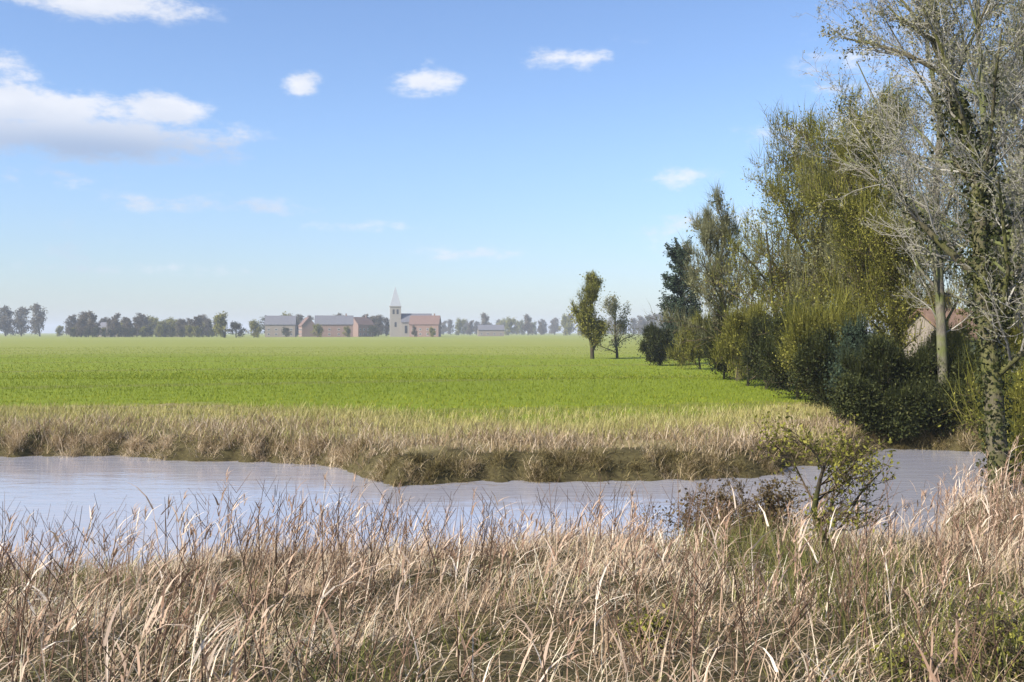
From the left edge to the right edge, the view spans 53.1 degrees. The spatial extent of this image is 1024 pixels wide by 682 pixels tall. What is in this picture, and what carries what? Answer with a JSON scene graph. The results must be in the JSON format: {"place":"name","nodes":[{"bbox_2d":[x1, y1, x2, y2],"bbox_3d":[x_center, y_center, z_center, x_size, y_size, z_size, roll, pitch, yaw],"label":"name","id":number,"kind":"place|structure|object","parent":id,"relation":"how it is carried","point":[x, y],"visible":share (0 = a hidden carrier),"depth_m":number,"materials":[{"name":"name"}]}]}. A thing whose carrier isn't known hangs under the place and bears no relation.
{"place":"outdoors","nodes":[
{"label":"outdoors","id":0,"kind":"place"},
{"bbox_2d":[353,315,374,336],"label":"house","id":1,"kind":"structure","parent":0,"point":[361,325],"depth_m":575.90,"materials":[{"name":"red brick"}]},
{"bbox_2d":[389,287,431,336],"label":"church","id":2,"kind":"structure","parent":0,"point":[399,323],"depth_m":567.04,"materials":[{"name":"grey stone"}]},
{"bbox_2d":[409,314,441,336],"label":"house","id":3,"kind":"structure","parent":0,"point":[423,324],"depth_m":556.55,"materials":[{"name":"red brick"}]},
{"bbox_2d":[477,323,504,335],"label":"house","id":4,"kind":"structure","parent":0,"point":[490,330],"depth_m":636.46,"materials":[{"name":"brick"}]},
{"bbox_2d":[0,333,1023,681],"bbox_3d":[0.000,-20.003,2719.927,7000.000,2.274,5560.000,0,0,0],"label":"ground","id":5,"kind":"structure","parent":0,"point":[232,345],"depth_m":21.66,"materials":[{"name":"plant"}]},
{"bbox_2d":[0,305,17,335],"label":"tree","id":6,"kind":"object","parent":5,"relation":"on","point":[6,326],"visible":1,"depth_m":638.52,"materials":[{"name":"green plant"}]},
{"bbox_2d":[13,306,31,335],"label":"tree","id":7,"kind":"object","parent":5,"relation":"on","point":[22,322],"visible":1,"depth_m":640.56,"materials":[{"name":"green plant"}]},
{"bbox_2d":[28,303,47,335],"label":"tree","id":8,"kind":"object","parent":5,"relation":"on","point":[37,320],"visible":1,"depth_m":637.34,"materials":[{"name":"green plant"}]},
{"bbox_2d":[55,325,65,335],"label":"tree","id":9,"kind":"object","parent":5,"relation":"on","point":[58,330],"visible":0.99,"depth_m":638.38,"materials":[{"name":"green plant"}]},
{"bbox_2d":[63,314,80,336],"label":"tree","id":10,"kind":"object","parent":5,"relation":"on","point":[68,323],"visible":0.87,"depth_m":592.83,"materials":[{"name":"green plant"}]},
{"bbox_2d":[74,315,86,336],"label":"tree","id":11,"kind":"object","parent":5,"relation":"on","point":[77,334],"visible":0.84,"depth_m":531.00,"materials":[{"name":"green plant"}]},
{"bbox_2d":[77,316,87,336],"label":"tree","id":12,"kind":"object","parent":5,"relation":"on","point":[81,326],"visible":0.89,"depth_m":528.99,"materials":[{"name":"green plant"}]},
{"bbox_2d":[81,327,91,336],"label":"tree","id":13,"kind":"object","parent":5,"relation":"on","point":[88,333],"visible":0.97,"depth_m":516.89,"materials":[{"name":"green plant"}]},
{"bbox_2d":[83,310,100,336],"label":"tree","id":14,"kind":"object","parent":5,"relation":"on","point":[92,319],"visible":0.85,"depth_m":518.14,"materials":[{"name":"green plant"}]},
{"bbox_2d":[90,325,101,336],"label":"tree","id":15,"kind":"object","parent":5,"relation":"on","point":[96,330],"visible":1,"depth_m":513.81,"materials":[{"name":"green plant"}]},
{"bbox_2d":[98,320,126,336],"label":"house","id":16,"kind":"structure","parent":5,"relation":"on","point":[103,324],"depth_m":608.50,"materials":[{"name":"brick"}]},
{"bbox_2d":[106,313,121,336],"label":"tree","id":17,"kind":"object","parent":5,"relation":"on","point":[115,324],"visible":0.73,"depth_m":552.63,"materials":[{"name":"green plant"}]},
{"bbox_2d":[120,327,131,336],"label":"tree","id":18,"kind":"object","parent":5,"relation":"on","point":[126,330],"visible":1,"depth_m":527.17,"materials":[{"name":"green plant"}]},
{"bbox_2d":[122,317,134,336],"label":"tree","id":19,"kind":"object","parent":5,"relation":"on","point":[128,321],"visible":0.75,"depth_m":535.85,"materials":[{"name":"green plant"}]},
{"bbox_2d":[129,326,136,336],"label":"tree","id":20,"kind":"object","parent":5,"relation":"on","point":[133,330],"visible":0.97,"depth_m":534.02,"materials":[{"name":"green plant"}]},
{"bbox_2d":[132,316,142,336],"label":"tree","id":21,"kind":"object","parent":5,"relation":"on","point":[137,323],"visible":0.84,"depth_m":554.28,"materials":[{"name":"green plant"}]},
{"bbox_2d":[133,312,151,336],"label":"tree","id":22,"kind":"object","parent":5,"relation":"on","point":[144,322],"visible":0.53,"depth_m":582.05,"materials":[{"name":"green plant"}]},
{"bbox_2d":[141,327,154,336],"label":"tree","id":23,"kind":"object","parent":5,"relation":"on","point":[147,330],"visible":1,"depth_m":517.15,"materials":[{"name":"green plant"}]},
{"bbox_2d":[148,316,158,336],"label":"tree","id":24,"kind":"object","parent":5,"relation":"on","point":[154,321],"visible":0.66,"depth_m":592.44,"materials":[{"name":"green plant"}]},
{"bbox_2d":[154,325,163,336],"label":"tree","id":25,"kind":"object","parent":5,"relation":"on","point":[158,328],"visible":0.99,"depth_m":530.53,"materials":[{"name":"green plant"}]},
{"bbox_2d":[154,319,168,336],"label":"tree","id":26,"kind":"object","parent":5,"relation":"on","point":[163,324],"visible":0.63,"depth_m":556.60,"materials":[{"name":"green plant"}]},
{"bbox_2d":[166,327,176,336],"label":"tree","id":27,"kind":"object","parent":5,"relation":"on","point":[172,333],"visible":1,"depth_m":523.52,"materials":[{"name":"green plant"}]},
{"bbox_2d":[168,319,176,336],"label":"tree","id":28,"kind":"object","parent":5,"relation":"on","point":[171,323],"visible":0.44,"depth_m":572.44,"materials":[{"name":"green plant"}]},
{"bbox_2d":[174,318,186,336],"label":"tree","id":29,"kind":"object","parent":5,"relation":"on","point":[178,323],"visible":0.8,"depth_m":536.33,"materials":[{"name":"green plant"}]},
{"bbox_2d":[183,324,193,336],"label":"tree","id":30,"kind":"object","parent":5,"relation":"on","point":[188,329],"visible":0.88,"depth_m":511.71,"materials":[{"name":"green plant"}]},
{"bbox_2d":[190,325,200,336],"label":"tree","id":31,"kind":"object","parent":5,"relation":"on","point":[197,330],"visible":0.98,"depth_m":506.88,"materials":[{"name":"green plant"}]},
{"bbox_2d":[191,315,207,336],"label":"tree","id":32,"kind":"object","parent":5,"relation":"on","point":[197,319],"visible":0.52,"depth_m":525.12,"materials":[{"name":"green plant"}]},
{"bbox_2d":[202,318,212,336],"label":"tree","id":33,"kind":"object","parent":5,"relation":"on","point":[207,322],"visible":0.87,"depth_m":560.21,"materials":[{"name":"green plant"}]},
{"bbox_2d":[212,311,230,337],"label":"tree","id":34,"kind":"object","parent":5,"relation":"on","point":[220,321],"visible":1,"depth_m":467.59,"materials":[{"name":"green plant"}]},
{"bbox_2d":[225,320,247,337],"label":"tree","id":35,"kind":"object","parent":5,"relation":"on","point":[235,326],"visible":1,"depth_m":469.49,"materials":[{"name":"green plant"}]},
{"bbox_2d":[245,319,262,337],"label":"tree","id":36,"kind":"object","parent":5,"relation":"on","point":[255,327],"visible":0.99,"depth_m":480.43,"materials":[{"name":"green plant"}]},
{"bbox_2d":[264,314,296,336],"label":"house","id":37,"kind":"structure","parent":5,"relation":"on","point":[274,325],"depth_m":556.48,"materials":[{"name":"brick"}]},
{"bbox_2d":[281,326,291,336],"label":"tree","id":38,"kind":"object","parent":5,"relation":"on","point":[286,330],"visible":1,"depth_m":527.06,"materials":[{"name":"green plant"}]},
{"bbox_2d":[296,314,303,334],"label":"tree","id":39,"kind":"object","parent":5,"relation":"on","point":[299,318],"visible":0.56,"depth_m":620.35,"materials":[{"name":"green plant"}]},
{"bbox_2d":[298,315,314,336],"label":"house","id":40,"kind":"structure","parent":5,"relation":"on","point":[305,326],"depth_m":584.86,"materials":[{"name":"red brick"}]},
{"bbox_2d":[310,323,324,336],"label":"tree","id":41,"kind":"object","parent":5,"relation":"on","point":[317,327],"visible":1,"depth_m":524.38,"materials":[{"name":"green plant"}]},
{"bbox_2d":[314,314,353,336],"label":"house","id":42,"kind":"structure","parent":5,"relation":"on","point":[332,325],"depth_m":551.67,"materials":[{"name":"red brick"}]},
{"bbox_2d":[342,326,350,336],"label":"tree","id":43,"kind":"object","parent":5,"relation":"on","point":[347,331],"visible":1,"depth_m":520.40,"materials":[{"name":"green plant"}]},
{"bbox_2d":[365,325,379,336],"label":"tree","id":44,"kind":"object","parent":5,"relation":"on","point":[372,329],"visible":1,"depth_m":536.60,"materials":[{"name":"green plant"}]},
{"bbox_2d":[374,314,385,335],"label":"tree","id":45,"kind":"object","parent":5,"relation":"on","point":[379,318],"visible":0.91,"depth_m":619.59,"materials":[{"name":"green plant"}]},
{"bbox_2d":[382,317,389,335],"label":"tree","id":46,"kind":"object","parent":5,"relation":"on","point":[386,322],"visible":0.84,"depth_m":627.52,"materials":[{"name":"green plant"}]},
{"bbox_2d":[441,321,446,334],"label":"tree","id":47,"kind":"object","parent":5,"relation":"on","point":[443,327],"visible":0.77,"depth_m":1076.69,"materials":[{"name":"green plant"}]},
{"bbox_2d":[444,319,454,333],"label":"tree","id":48,"kind":"object","parent":5,"relation":"on","point":[449,329],"visible":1,"depth_m":979.75,"materials":[{"name":"green plant"}]},
{"bbox_2d":[454,317,467,334],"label":"tree","id":49,"kind":"object","parent":5,"relation":"on","point":[459,325],"visible":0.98,"depth_m":890.10,"materials":[{"name":"green plant"}]},
{"bbox_2d":[465,320,474,334],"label":"tree","id":50,"kind":"object","parent":5,"relation":"on","point":[470,330],"visible":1,"depth_m":874.43,"materials":[{"name":"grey plant"}]},
{"bbox_2d":[479,313,490,324],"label":"tree","id":51,"kind":"object","parent":5,"relation":"on","point":[485,318],"visible":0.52,"depth_m":862.12,"materials":[{"name":"grey plant"}]},
{"bbox_2d":[0,399,978,447],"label":"rough grass","id":52,"kind":"structure","parent":5,"relation":"on","point":[383,422],"depth_m":27.07,"materials":[{"name":"plant"}]},
{"bbox_2d":[0,428,982,483],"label":"bank moss","id":53,"kind":"object","parent":5,"relation":"on","point":[542,462],"visible":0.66,"depth_m":21.16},
{"bbox_2d":[0,420,985,486],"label":"bank tussocks","id":54,"kind":"object","parent":5,"relation":"on","point":[691,475],"visible":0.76,"depth_m":22.52,"materials":[{"name":"plant"}]},
{"bbox_2d":[0,346,1020,422],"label":"field grass","id":55,"kind":"structure","parent":5,"relation":"on","point":[385,375],"depth_m":48.30,"materials":[{"name":"plant"}]},
{"bbox_2d":[0,406,1021,468],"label":"bank sedge","id":56,"kind":"object","parent":5,"relation":"on","point":[572,441],"visible":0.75,"depth_m":23.80,"materials":[{"name":"plant"}]},
{"bbox_2d":[504,316,517,334],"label":"tree","id":57,"kind":"object","parent":5,"relation":"on","point":[510,322],"visible":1,"depth_m":864.49,"materials":[{"name":"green plant"}]},
{"bbox_2d":[0,434,1023,681],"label":"dry grass","id":58,"kind":"structure","parent":5,"relation":"on","point":[913,539],"depth_m":7.30,"materials":[{"name":"plant"}]},
{"bbox_2d":[0,448,1023,681],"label":"dead forbs","id":59,"kind":"object","parent":5,"relation":"on","point":[166,629],"visible":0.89,"depth_m":6.25,"materials":[{"name":"plant"}]},
{"bbox_2d":[0,490,1023,681],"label":"green tufts","id":60,"kind":"object","parent":5,"relation":"on","point":[768,544],"visible":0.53,"depth_m":7.29,"materials":[{"name":"plant"}]},
{"bbox_2d":[516,319,525,334],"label":"tree","id":61,"kind":"object","parent":5,"relation":"on","point":[519,324],"visible":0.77,"depth_m":1030.29,"materials":[{"name":"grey plant"}]},
{"bbox_2d":[521,314,533,334],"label":"tree","id":62,"kind":"object","parent":5,"relation":"on","point":[528,325],"visible":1,"depth_m":864.95,"materials":[{"name":"grey plant"}]},
{"bbox_2d":[537,320,544,334],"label":"tree","id":63,"kind":"object","parent":5,"relation":"on","point":[540,329],"visible":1,"depth_m":914.77,"materials":[{"name":"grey plant"}]},
{"bbox_2d":[538,319,547,333],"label":"tree","id":64,"kind":"object","parent":5,"relation":"on","point":[544,325],"visible":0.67,"depth_m":1074.35,"materials":[{"name":"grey plant"}]},
{"bbox_2d":[548,317,559,334],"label":"tree","id":65,"kind":"object","parent":5,"relation":"on","point":[555,327],"visible":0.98,"depth_m":1063.57,"materials":[{"name":"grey plant"}]},
{"bbox_2d":[558,313,573,334],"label":"tree","id":66,"kind":"object","parent":5,"relation":"on","point":[566,325],"visible":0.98,"depth_m":859.92,"materials":[{"name":"green plant"}]},
{"bbox_2d":[566,270,613,358],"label":"tree","id":67,"kind":"object","parent":5,"relation":"on","point":[592,329],"visible":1,"depth_m":91.54,"materials":[{"name":"green plant"}]},
{"bbox_2d":[589,291,642,357],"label":"tree","id":68,"kind":"object","parent":5,"relation":"on","point":[610,310],"visible":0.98,"depth_m":94.94,"materials":[{"name":"green plant"}]},
{"bbox_2d":[628,318,637,334],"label":"tree","id":69,"kind":"object","parent":5,"relation":"on","point":[634,323],"visible":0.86,"depth_m":951.86,"materials":[{"name":"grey plant"}]},
{"bbox_2d":[636,315,647,333],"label":"tree","id":70,"kind":"object","parent":5,"relation":"on","point":[641,322],"visible":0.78,"depth_m":905.31,"materials":[{"name":"grey plant"}]},
{"bbox_2d":[610,603,686,658],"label":"bramble","id":71,"kind":"object","parent":5,"relation":"on","point":[645,627],"visible":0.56,"depth_m":6.11,"materials":[{"name":"green plant"}]},
{"bbox_2d":[634,320,674,364],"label":"shrub","id":72,"kind":"object","parent":5,"relation":"on","point":[652,343],"visible":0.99,"depth_m":73.09,"materials":[{"name":"green plant"}]},
{"bbox_2d":[655,235,702,363],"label":"conifer","id":73,"kind":"object","parent":5,"relation":"on","point":[676,285],"visible":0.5,"depth_m":77.23,"materials":[{"name":"green plant"}]},
{"bbox_2d":[661,307,711,368],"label":"shrub","id":74,"kind":"object","parent":5,"relation":"on","point":[688,349],"visible":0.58,"depth_m":65.60,"materials":[{"name":"green plant"}]},
{"bbox_2d":[643,178,780,380],"bbox_3d":[9.738,-2.958,49.617,6.448,9.983,6.156,0,1,-36],"label":"leafing tree","id":75,"kind":"object","parent":5,"relation":"on","point":[709,228],"visible":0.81,"depth_m":49.80,"materials":[{"name":"green plant"}]},
{"bbox_2d":[639,461,813,548],"bbox_3d":[2.772,2.527,13.227,2.192,1.888,2.496,0,0,0],"label":"bramble","id":76,"kind":"object","parent":5,"relation":"on","point":[766,497],"visible":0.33,"depth_m":12.94,"materials":[{"name":"brown plant"}]},
{"bbox_2d":[697,303,760,379],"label":"shrub","id":77,"kind":"object","parent":5,"relation":"on","point":[721,369],"visible":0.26,"depth_m":51.33,"materials":[{"name":"green plant"}]},
{"bbox_2d":[707,295,780,385],"bbox_3d":[10.324,-0.072,45.144,4.680,4.223,5.034,0,1,-34],"label":"shrub","id":78,"kind":"object","parent":5,"relation":"on","point":[733,332],"visible":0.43,"depth_m":44.54,"materials":[{"name":"green plant"}]},
{"bbox_2d":[728,309,784,389],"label":"shrub","id":79,"kind":"object","parent":5,"relation":"on","point":[751,338],"visible":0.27,"depth_m":42.61,"materials":[{"name":"green plant"}]},
{"bbox_2d":[748,291,832,401],"bbox_3d":[10.244,0.161,36.117,3.887,4.050,4.043,0,0,0],"label":"shrub","id":80,"kind":"object","parent":5,"relation":"on","point":[774,372],"visible":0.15,"depth_m":36.43,"materials":[{"name":"green plant"}]},
{"bbox_2d":[775,314,845,411],"bbox_3d":[9.385,0.761,31.473,3.023,3.245,2.892,0,1,-43],"label":"shrub","id":81,"kind":"object","parent":5,"relation":"on","point":[810,358],"visible":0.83,"depth_m":30.93,"materials":[{"name":"green plant"}]},
{"bbox_2d":[769,280,867,402],"bbox_3d":[10.288,0.035,33.861,4.080,4.554,3.529,0,0,13],"label":"shrub","id":82,"kind":"object","parent":5,"relation":"on","point":[796,324],"visible":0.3,"depth_m":33.75,"materials":[{"name":"green plant"}]},
{"bbox_2d":[749,404,900,553],"bbox_3d":[3.124,1.404,10.338,1.542,1.593,1.443,0,0,0],"label":"willow shrub","id":83,"kind":"object","parent":5,"relation":"on","point":[842,473],"visible":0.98,"depth_m":10.15,"materials":[{"name":"green plant"}]},
{"bbox_2d":[695,70,963,385],"bbox_3d":[14.126,-4.959,44.691,11.643,14.186,12.913,0,0,0],"label":"leafing tree","id":84,"kind":"object","parent":5,"relation":"on","point":[775,287],"visible":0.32,"depth_m":45.05,"materials":[{"name":"green plant"}]},
{"bbox_2d":[773,144,924,333],"bbox_3d":[14.164,-3.512,42.746,6.476,11.228,8.522,0,0,0],"label":"leafing tree","id":85,"kind":"object","parent":5,"relation":"on","point":[794,261],"visible":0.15,"depth_m":42.90,"materials":[{"name":"green plant"}]},
{"bbox_2d":[812,307,907,400],"bbox_3d":[10.271,0.599,30.145,3.060,3.203,3.057,0,1,37],"label":"shrub","id":86,"kind":"object","parent":5,"relation":"on","point":[853,333],"visible":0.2,"depth_m":30.11,"materials":[{"name":"green plant"}]},
{"bbox_2d":[822,368,906,437],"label":"shrub","id":87,"kind":"object","parent":5,"relation":"on","point":[855,395],"visible":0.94,"depth_m":26.41,"materials":[{"name":"green plant"}]},
{"bbox_2d":[826,328,907,397],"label":"shrub","id":88,"kind":"object","parent":5,"relation":"on","point":[878,356],"visible":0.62,"depth_m":27.71,"materials":[{"name":"green plant"}]},
{"bbox_2d":[784,98,970,353],"bbox_3d":[13.798,-3.592,37.690,7.162,11.488,8.145,0,0,0],"label":"leafing tree","id":89,"kind":"object","parent":5,"relation":"on","point":[897,311],"visible":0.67,"depth_m":37.35,"materials":[{"name":"green plant"}]},
{"bbox_2d":[769,0,1023,302],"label":"pale tree","id":90,"kind":"object","parent":5,"relation":"on","point":[979,94],"visible":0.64,"depth_m":25.30,"materials":[{"name":"grey plant"}]},
{"bbox_2d":[852,621,958,681],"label":"bramble","id":91,"kind":"object","parent":5,"relation":"on","point":[897,656],"visible":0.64,"depth_m":5.34,"materials":[{"name":"green plant"}]},
{"bbox_2d":[876,375,947,440],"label":"shrub","id":92,"kind":"object","parent":5,"relation":"on","point":[910,416],"visible":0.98,"depth_m":26.11,"materials":[{"name":"green plant"}]},
{"bbox_2d":[818,0,1023,499],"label":"tall tree","id":93,"kind":"object","parent":5,"relation":"on","point":[977,268],"visible":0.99,"depth_m":16.89,"materials":[{"name":"green plant"}]},
{"bbox_2d":[886,335,956,390],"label":"shrub","id":94,"kind":"object","parent":5,"relation":"on","point":[920,363],"visible":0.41,"depth_m":27.51,"materials":[{"name":"green plant"}]},
{"bbox_2d":[903,282,960,309],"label":"tree","id":95,"kind":"object","parent":5,"relation":"on","point":[933,301],"visible":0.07,"depth_m":71.38,"materials":[{"name":"green plant"}]},
{"bbox_2d":[854,0,1023,385],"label":"pale tree","id":96,"kind":"object","parent":5,"relation":"on","point":[938,285],"visible":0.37,"depth_m":27.93,"materials":[{"name":"grey plant"}]},
{"bbox_2d":[909,371,976,435],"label":"shrub","id":97,"kind":"object","parent":5,"relation":"on","point":[942,393],"visible":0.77,"depth_m":26.46,"materials":[{"name":"green plant"}]},
{"bbox_2d":[911,317,977,359],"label":"shrub","id":98,"kind":"object","parent":5,"relation":"on","point":[953,336],"visible":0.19,"depth_m":39.43,"materials":[{"name":"green plant"}]},
{"bbox_2d":[871,0,1023,331],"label":"pale tree","id":99,"kind":"object","parent":5,"relation":"on","point":[995,247],"visible":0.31,"depth_m":27.28,"materials":[{"name":"grey plant"}]},
{"bbox_2d":[880,0,1023,350],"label":"pale tree","id":100,"kind":"object","parent":5,"relation":"on","point":[988,49],"visible":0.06,"depth_m":29.72,"materials":[{"name":"grey plant"}]},
{"bbox_2d":[890,308,1021,372],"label":"house","id":101,"kind":"structure","parent":5,"relation":"on","point":[929,316],"depth_m":61.00,"materials":[{"name":"brick"}]},
{"bbox_2d":[925,580,1023,681],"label":"bramble","id":102,"kind":"object","parent":5,"relation":"on","point":[990,631],"visible":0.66,"depth_m":5.57,"materials":[{"name":"green plant"}]},
{"bbox_2d":[929,334,1020,423],"bbox_3d":[12.104,1.108,27.261,2.628,2.603,2.620,0,0,-13],"label":"shrub","id":103,"kind":"object","parent":5,"relation":"on","point":[952,369],"visible":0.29,"depth_m":26.83,"materials":[{"name":"green plant"}]},
{"bbox_2d":[930,304,1023,486],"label":"shrub","id":104,"kind":"object","parent":5,"relation":"on","point":[1018,407],"visible":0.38,"depth_m":20.54,"materials":[{"name":"green plant"}]},
{"bbox_2d":[946,175,1023,378],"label":"leafing tree","id":105,"kind":"object","parent":5,"relation":"on","point":[1011,333],"visible":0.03,"depth_m":29.05,"materials":[{"name":"green plant"}]},
{"bbox_2d":[0,448,1023,573],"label":"river","id":106,"kind":"structure","parent":0,"point":[35,483],"depth_m":18.73,"materials":[{"name":"grey liquid"}]},
{"bbox_2d":[59,456,949,562],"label":"floating reed scraps","id":107,"kind":"object","parent":106,"relation":"on","point":[565,482],"visible":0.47,"depth_m":20.43,"materials":[{"name":"plant"}]},
{"bbox_2d":[0,0,1023,332],"label":"sky","id":108,"kind":"structure","parent":0,"point":[248,160],"materials":[{"name":"blue"}]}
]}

